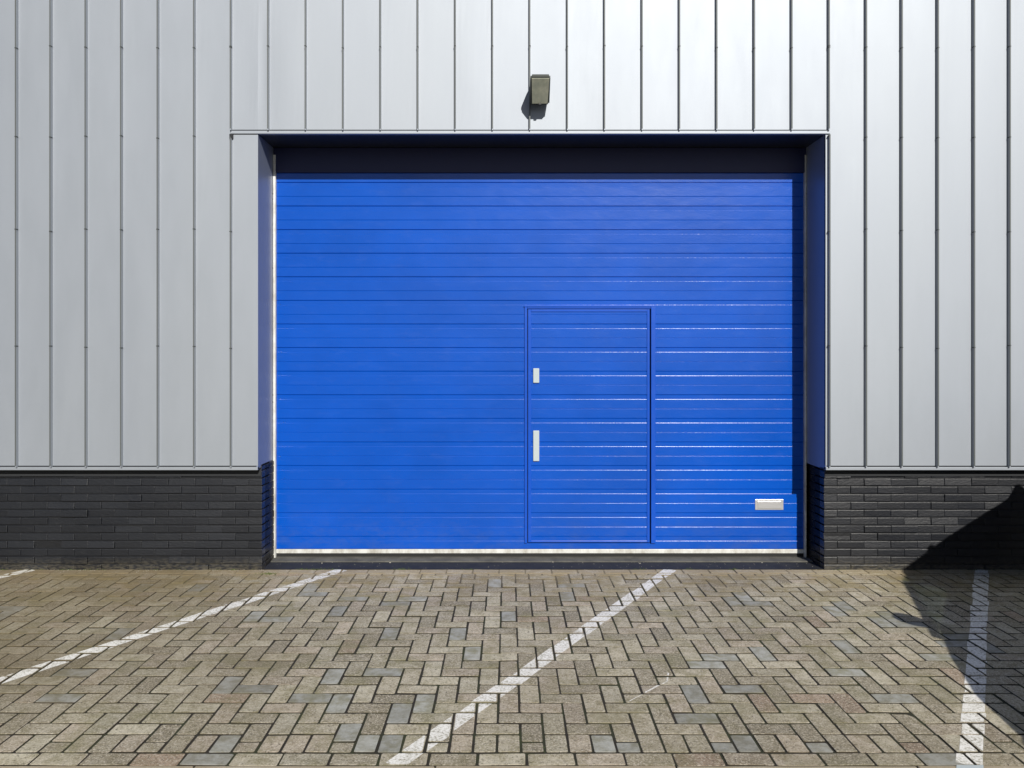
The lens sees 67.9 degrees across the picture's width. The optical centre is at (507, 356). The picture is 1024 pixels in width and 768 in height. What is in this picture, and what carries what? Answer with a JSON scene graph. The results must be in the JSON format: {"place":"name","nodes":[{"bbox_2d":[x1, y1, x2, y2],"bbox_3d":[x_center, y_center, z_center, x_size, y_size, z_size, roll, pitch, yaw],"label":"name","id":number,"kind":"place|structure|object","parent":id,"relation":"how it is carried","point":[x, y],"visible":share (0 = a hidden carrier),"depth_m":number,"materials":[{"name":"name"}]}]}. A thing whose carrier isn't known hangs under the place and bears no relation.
{"place":"outdoors","nodes":[
{"label":"outdoors","id":0,"kind":"place"},
{"bbox_2d":[26,562,988,737],"bbox_3d":[0.255,1.697,4.772,10.494,0.011,3.216,0,0,0],"label":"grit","id":1,"kind":"object","parent":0,"point":[541,571],"visible":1,"depth_m":6.05,"materials":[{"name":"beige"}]},
{"bbox_2d":[0,569,1023,767],"bbox_3d":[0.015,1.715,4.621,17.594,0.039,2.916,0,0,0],"label":"paving","id":2,"kind":"structure","parent":0,"point":[398,727],"depth_m":4.17,"materials":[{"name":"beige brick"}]},
{"bbox_2d":[0,570,34,577],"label":"parking line","id":3,"kind":"object","parent":2,"relation":"on","point":[18,572],"visible":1,"depth_m":5.96,"materials":[{"name":"white paint"}]},
{"bbox_2d":[0,569,346,683],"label":"parking line","id":4,"kind":"object","parent":2,"relation":"on","point":[23,673],"visible":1,"depth_m":4.72,"materials":[{"name":"white paint"}]},
{"bbox_2d":[0,568,1018,751],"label":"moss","id":5,"kind":"object","parent":2,"relation":"on","point":[431,586],"visible":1,"depth_m":6.07,"materials":[{"name":"green plant"}]},
{"bbox_2d":[0,0,1023,569],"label":"warehouse","id":6,"kind":"structure","parent":2,"relation":"on","point":[426,278],"depth_m":6.01,"materials":[{"name":"metal"}]},
{"bbox_2d":[530,74,549,104],"bbox_3d":[0.246,-2.050,5.884,0.150,0.197,0.277,0,0,0],"label":"wall lamp","id":7,"kind":"object","parent":6,"relation":"attached to","point":[539,89],"visible":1,"depth_m":5.80,"materials":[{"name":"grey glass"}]},
{"bbox_2d":[276,173,803,556],"bbox_3d":[0.262,-0.032,6.432,4.477,3.439,0.056,0,0,0],"label":"sectional door","id":8,"kind":"structure","parent":6,"relation":"in","point":[469,364],"depth_m":6.42,"materials":[{"name":"blue paint"}]},
{"bbox_2d":[271,557,812,561],"bbox_3d":[0.280,1.708,6.380,4.486,0.044,0.200,0,0,0],"label":"door sill","id":9,"kind":"structure","parent":6,"relation":"attached to","point":[541,559],"depth_m":6.33,"materials":[{"name":"concrete"}]},
{"bbox_2d":[386,569,675,763],"bbox_3d":[0.411,1.699,4.619,0.106,0.006,3.410,0,0,31],"label":"parking line","id":10,"kind":"object","parent":2,"relation":"on","point":[418,744],"visible":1,"depth_m":3.98,"materials":[{"name":"white paint"}]},
{"bbox_2d":[263,562,821,568],"bbox_3d":[0.280,1.698,6.181,4.490,0.003,0.196,0,0,0],"label":"bitumen strip","id":11,"kind":"object","parent":2,"relation":"on","point":[539,565],"visible":1,"depth_m":6.19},
{"bbox_2d":[630,681,667,700],"bbox_3d":[0.712,1.700,3.869,0.342,0.002,0.010,0,0,-44],"label":"chalk mark","id":12,"kind":"object","parent":2,"relation":"on","point":[650,689],"visible":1,"depth_m":3.88,"materials":[{"name":"white paint"}]},
{"bbox_2d":[956,570,988,764],"bbox_3d":[2.855,1.700,4.619,0.106,0.006,3.460,0,0,33],"label":"parking line","id":13,"kind":"object","parent":2,"relation":"on","point":[966,706],"visible":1,"depth_m":3.99,"materials":[{"name":"white paint"}]},
{"label":"ground","id":14,"kind":"structure","parent":0,"visible":0},
{"bbox_2d":[0,766,1023,767],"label":"kerb","id":15,"kind":"structure","parent":14,"relation":"on","point":[499,767],"depth_m":3.15,"materials":[{"name":"concrete"}]},
{"bbox_2d":[956,765,983,767],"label":"kerb line","id":16,"kind":"object","parent":15,"relation":"on","point":[969,766],"visible":1,"depth_m":3.15,"materials":[{"name":"grey paint"}]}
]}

